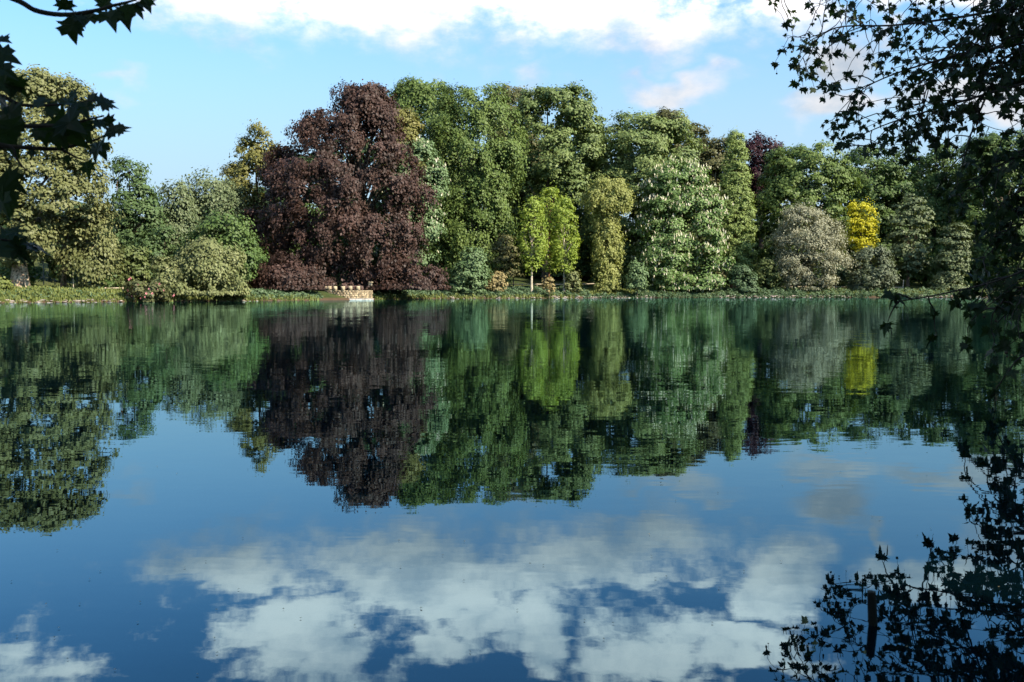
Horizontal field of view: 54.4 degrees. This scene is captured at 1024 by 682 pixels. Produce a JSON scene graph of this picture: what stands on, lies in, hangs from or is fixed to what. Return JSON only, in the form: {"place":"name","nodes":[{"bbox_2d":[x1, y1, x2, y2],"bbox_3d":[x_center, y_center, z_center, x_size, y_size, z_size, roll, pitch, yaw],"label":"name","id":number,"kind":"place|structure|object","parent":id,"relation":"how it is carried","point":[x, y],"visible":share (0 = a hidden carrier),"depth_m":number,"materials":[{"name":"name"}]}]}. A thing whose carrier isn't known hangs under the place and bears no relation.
{"place":"outdoors","nodes":[
{"label":"outdoors","id":0,"kind":"place"},
{"bbox_2d":[0,297,1023,681],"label":"lake","id":1,"kind":"structure","parent":0,"point":[494,489],"depth_m":7.26,"materials":[{"name":"liquid"}]},
{"bbox_2d":[11,343,998,668],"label":"floating specks","id":2,"kind":"object","parent":1,"relation":"on","point":[301,617],"visible":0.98,"depth_m":4.70,"materials":[{"name":"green plant"}]},
{"bbox_2d":[867,590,877,625],"bbox_3d":[1.609,1.436,4.414,0.043,0.654,0.106,-1,3,-16],"label":"mooring post","id":3,"kind":"object","parent":1,"relation":"in","point":[872,609],"visible":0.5,"depth_m":4.41,"materials":[{"name":"brown wood"}]},
{"bbox_2d":[0,212,1023,302],"bbox_3d":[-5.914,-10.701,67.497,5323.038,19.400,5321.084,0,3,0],"label":"ground","id":4,"kind":"structure","parent":0,"point":[520,279],"depth_m":134.16,"materials":[{"name":"green plant"}]},
{"bbox_2d":[0,275,16,290],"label":"bank shrub","id":5,"kind":"object","parent":4,"relation":"on","point":[4,284],"visible":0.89,"depth_m":92.34,"materials":[{"name":"green plant"}]},
{"bbox_2d":[0,64,125,287],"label":"plane tree","id":6,"kind":"object","parent":4,"relation":"on","point":[66,182],"visible":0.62,"depth_m":93.30,"materials":[{"name":"green plant"}]},
{"bbox_2d":[0,0,156,268],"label":"plane tree","id":7,"kind":"object","parent":4,"relation":"on","point":[60,130],"visible":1,"depth_m":4.91,"materials":[{"name":"green plant"}]},
{"bbox_2d":[47,202,129,289],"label":"shrub","id":8,"kind":"object","parent":4,"relation":"on","point":[87,260],"visible":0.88,"depth_m":97.33,"materials":[{"name":"green plant"}]},
{"bbox_2d":[111,241,155,287],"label":"hawthorn tree","id":9,"kind":"object","parent":4,"relation":"on","point":[131,258],"visible":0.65,"depth_m":104.78,"materials":[{"name":"green plant"}]},
{"bbox_2d":[107,150,169,280],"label":"alder tree","id":10,"kind":"object","parent":4,"relation":"on","point":[130,204],"visible":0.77,"depth_m":111.17,"materials":[{"name":"green plant"}]},
{"bbox_2d":[120,277,175,301],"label":"rhododendron","id":11,"kind":"object","parent":4,"relation":"on","point":[157,290],"visible":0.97,"depth_m":96.17,"materials":[{"name":"green plant"}]},
{"bbox_2d":[119,219,194,285],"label":"elder tree","id":12,"kind":"object","parent":4,"relation":"on","point":[160,240],"visible":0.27,"depth_m":108.18,"materials":[{"name":"green plant"}]},
{"bbox_2d":[145,253,191,292],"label":"arching shrub","id":13,"kind":"object","parent":4,"relation":"on","point":[166,276],"visible":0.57,"depth_m":99.66,"materials":[{"name":"green plant"}]},
{"bbox_2d":[148,178,202,271],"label":"birch tree","id":14,"kind":"object","parent":4,"relation":"on","point":[181,217],"visible":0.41,"depth_m":115.11,"materials":[{"name":"green plant"}]},
{"bbox_2d":[166,235,252,296],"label":"arching shrub","id":15,"kind":"object","parent":4,"relation":"on","point":[211,265],"visible":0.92,"depth_m":99.77,"materials":[{"name":"green plant"}]},
{"bbox_2d":[165,207,269,286],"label":"tree","id":16,"kind":"object","parent":4,"relation":"on","point":[238,234],"visible":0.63,"depth_m":105.64,"materials":[{"name":"green plant"}]},
{"bbox_2d":[177,165,266,282],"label":"birch tree","id":17,"kind":"object","parent":4,"relation":"on","point":[224,198],"visible":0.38,"depth_m":117.32,"materials":[{"name":"green plant"}]},
{"bbox_2d":[217,118,291,277],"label":"lime tree","id":18,"kind":"object","parent":4,"relation":"on","point":[238,170],"visible":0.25,"depth_m":125.41,"materials":[{"name":"green plant"}]},
{"bbox_2d":[237,79,450,290],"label":"copper beech","id":19,"kind":"object","parent":4,"relation":"on","point":[369,107],"visible":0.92,"depth_m":113.79,"materials":[{"name":"purple plant"}]},
{"bbox_2d":[324,286,373,299],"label":"stone platform","id":20,"kind":"structure","parent":4,"relation":"on","point":[356,294],"depth_m":111.06,"materials":[{"name":"beige stone"}]},
{"bbox_2d":[372,106,427,277],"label":"maple tree","id":21,"kind":"object","parent":4,"relation":"on","point":[412,126],"visible":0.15,"depth_m":131.44,"materials":[{"name":"green plant"}]},
{"bbox_2d":[381,136,457,279],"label":"chestnut tree","id":22,"kind":"object","parent":4,"relation":"on","point":[424,150],"visible":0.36,"depth_m":125.97,"materials":[{"name":"green plant"}]},
{"bbox_2d":[386,74,482,265],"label":"beech tree","id":23,"kind":"object","parent":4,"relation":"on","point":[416,94],"visible":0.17,"depth_m":146.91,"materials":[{"name":"green plant"}]},
{"bbox_2d":[446,245,493,293],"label":"bank shrub","id":24,"kind":"object","parent":4,"relation":"on","point":[459,279],"visible":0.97,"depth_m":122.54,"materials":[{"name":"green plant"}]},
{"bbox_2d":[421,81,531,286],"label":"beech tree","id":25,"kind":"object","parent":4,"relation":"on","point":[480,192],"visible":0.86,"depth_m":134.30,"materials":[{"name":"green plant"}]},
{"bbox_2d":[0,295,970,302],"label":"shore stones","id":26,"kind":"object","parent":4,"relation":"on","point":[83,300],"visible":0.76,"depth_m":126.29,"materials":[{"name":"grey stone"}]},
{"bbox_2d":[1,286,982,299],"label":"bank herbs","id":27,"kind":"object","parent":4,"relation":"on","point":[697,294],"visible":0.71,"depth_m":133.00,"materials":[{"name":"green plant"}]},
{"bbox_2d":[0,284,984,302],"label":"bank grass","id":28,"kind":"structure","parent":4,"relation":"on","point":[73,292],"depth_m":99.58,"materials":[{"name":"green plant"}]},
{"bbox_2d":[483,270,507,291],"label":"bank shrub","id":29,"kind":"object","parent":4,"relation":"on","point":[496,283],"visible":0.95,"depth_m":124.43,"materials":[{"name":"yellow plant"}]},
{"bbox_2d":[489,231,524,286],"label":"maple sapling","id":30,"kind":"object","parent":4,"relation":"on","point":[508,255],"visible":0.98,"depth_m":130.69,"materials":[{"name":"green plant"}]},
{"bbox_2d":[0,124,1021,281],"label":"woodland undergrowth","id":31,"kind":"object","parent":4,"relation":"on","point":[575,143],"visible":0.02,"depth_m":164.21,"materials":[{"name":"plant"}]},
{"bbox_2d":[0,195,1023,287],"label":"woodland thicket","id":32,"kind":"object","parent":4,"relation":"on","point":[925,278],"visible":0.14,"depth_m":144.53,"materials":[{"name":"green plant"}]},
{"bbox_2d":[484,82,546,244],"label":"hornbeam tree","id":33,"kind":"object","parent":4,"relation":"on","point":[517,90],"visible":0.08,"depth_m":153.96,"materials":[{"name":"green plant"}]},
{"bbox_2d":[512,193,550,292],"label":"lime sapling","id":34,"kind":"object","parent":4,"relation":"on","point":[541,241],"visible":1,"depth_m":125.78,"materials":[{"name":"green plant"}]},
{"bbox_2d":[488,285,589,296],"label":"bank ivy","id":35,"kind":"object","parent":4,"relation":"on","point":[518,290],"visible":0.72,"depth_m":127.57,"materials":[{"name":"green plant"}]},
{"bbox_2d":[495,163,598,277],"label":"beech tree","id":36,"kind":"object","parent":4,"relation":"on","point":[583,265],"visible":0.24,"depth_m":151.72,"materials":[{"name":"green plant"}]},
{"bbox_2d":[540,275,554,297],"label":"bank shrub","id":37,"kind":"object","parent":4,"relation":"on","point":[546,284],"visible":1,"depth_m":125.44,"materials":[{"name":"beige plant"}]},
{"bbox_2d":[532,180,569,276],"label":"lime sapling","id":38,"kind":"object","parent":4,"relation":"on","point":[549,260],"visible":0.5,"depth_m":130.68,"materials":[{"name":"green plant"}]},
{"bbox_2d":[508,283,593,286],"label":"rail fence","id":39,"kind":"object","parent":4,"relation":"on","point":[541,284],"visible":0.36,"depth_m":134.31,"materials":[{"name":"wood"}]},
{"bbox_2d":[506,80,610,282],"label":"ash tree","id":40,"kind":"object","parent":4,"relation":"on","point":[576,111],"visible":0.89,"depth_m":142.18,"materials":[{"name":"green plant"}]},
{"bbox_2d":[548,197,584,291],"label":"lime sapling","id":41,"kind":"object","parent":4,"relation":"on","point":[559,240],"visible":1,"depth_m":127.88,"materials":[{"name":"green plant"}]},
{"bbox_2d":[561,269,582,292],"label":"bank shrub","id":42,"kind":"object","parent":4,"relation":"on","point":[569,285],"visible":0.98,"depth_m":128.39,"materials":[{"name":"green plant"}]},
{"bbox_2d":[578,173,635,291],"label":"weeping tree","id":43,"kind":"object","parent":4,"relation":"on","point":[603,268],"visible":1,"depth_m":130.23,"materials":[{"name":"green plant"}]},
{"bbox_2d":[610,244,640,287],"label":"bank shrub","id":44,"kind":"object","parent":4,"relation":"on","point":[627,257],"visible":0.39,"depth_m":140.03,"materials":[{"name":"green plant"}]},
{"bbox_2d":[620,257,648,296],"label":"bank shrub","id":45,"kind":"object","parent":4,"relation":"on","point":[638,280],"visible":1,"depth_m":129.93,"materials":[{"name":"green plant"}]},
{"bbox_2d":[576,107,721,281],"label":"beech tree","id":46,"kind":"object","parent":4,"relation":"on","point":[657,136],"visible":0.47,"depth_m":143.32,"materials":[{"name":"green plant"}]},
{"bbox_2d":[642,106,711,160],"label":"oak tree","id":47,"kind":"object","parent":4,"relation":"on","point":[667,114],"visible":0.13,"depth_m":161.98,"materials":[{"name":"green plant"}]},
{"bbox_2d":[625,155,735,291],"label":"chestnut tree","id":48,"kind":"object","parent":4,"relation":"on","point":[664,262],"visible":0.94,"depth_m":133.79,"materials":[{"name":"green plant"}]},
{"bbox_2d":[687,133,748,278],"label":"oak tree","id":49,"kind":"object","parent":4,"relation":"on","point":[713,156],"visible":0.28,"depth_m":153.37,"materials":[{"name":"green plant"}]},
{"bbox_2d":[716,127,758,287],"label":"dawn redwood","id":50,"kind":"object","parent":4,"relation":"on","point":[734,148],"visible":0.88,"depth_m":141.06,"materials":[{"name":"green plant"}]},
{"bbox_2d":[726,264,759,291],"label":"bank shrub","id":51,"kind":"object","parent":4,"relation":"on","point":[748,280],"visible":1,"depth_m":134.77,"materials":[{"name":"green plant"}]},
{"bbox_2d":[742,129,786,263],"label":"copper beech","id":52,"kind":"object","parent":4,"relation":"on","point":[759,146],"visible":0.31,"depth_m":165.17,"materials":[{"name":"purple plant"}]},
{"bbox_2d":[753,255,784,289],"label":"bank shrub","id":53,"kind":"object","parent":4,"relation":"on","point":[766,273],"visible":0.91,"depth_m":136.69,"materials":[{"name":"green plant"}]},
{"bbox_2d":[752,139,862,282],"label":"beech tree","id":54,"kind":"object","parent":4,"relation":"on","point":[779,188],"visible":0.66,"depth_m":147.69,"materials":[{"name":"green plant"}]},
{"bbox_2d":[765,193,857,290],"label":"grey willow","id":55,"kind":"object","parent":4,"relation":"on","point":[819,232],"visible":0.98,"depth_m":135.68,"materials":[{"name":"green plant"}]},
{"bbox_2d":[822,263,849,287],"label":"bank shrub","id":56,"kind":"object","parent":4,"relation":"on","point":[841,275],"visible":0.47,"depth_m":142.45,"materials":[{"name":"green plant"}]},
{"bbox_2d":[840,196,880,268],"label":"golden acacia","id":57,"kind":"object","parent":4,"relation":"on","point":[861,241],"visible":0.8,"depth_m":144.58,"materials":[{"name":"yellow plant"}]},
{"bbox_2d":[843,240,900,289],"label":"bank shrub","id":58,"kind":"object","parent":4,"relation":"on","point":[884,271],"visible":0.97,"depth_m":136.66,"materials":[{"name":"green plant"}]},
{"bbox_2d":[838,145,925,277],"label":"beech tree","id":59,"kind":"object","parent":4,"relation":"on","point":[887,196],"visible":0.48,"depth_m":154.20,"materials":[{"name":"green plant"}]},
{"bbox_2d":[766,0,1023,407],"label":"plane tree","id":60,"kind":"object","parent":4,"relation":"on","point":[995,24],"visible":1,"depth_m":16.33,"materials":[{"name":"green plant"}]},
{"bbox_2d":[884,193,938,287],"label":"alder tree","id":61,"kind":"object","parent":4,"relation":"on","point":[903,246],"visible":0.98,"depth_m":143.39,"materials":[{"name":"green plant"}]},
{"bbox_2d":[892,142,977,274],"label":"beech tree","id":62,"kind":"object","parent":4,"relation":"on","point":[941,217],"visible":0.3,"depth_m":156.68,"materials":[{"name":"green plant"}]},
{"bbox_2d":[926,221,974,289],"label":"alder tree","id":63,"kind":"object","parent":4,"relation":"on","point":[948,279],"visible":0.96,"depth_m":138.60,"materials":[{"name":"green plant"}]},
{"bbox_2d":[947,127,1023,284],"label":"beech tree","id":64,"kind":"object","parent":4,"relation":"on","point":[970,171],"visible":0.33,"depth_m":148.73,"materials":[{"name":"green plant"}]},
{"bbox_2d":[0,0,1023,226],"label":"sky","id":65,"kind":"structure","parent":0,"point":[189,77],"materials":[{"name":"blue"}]}
]}

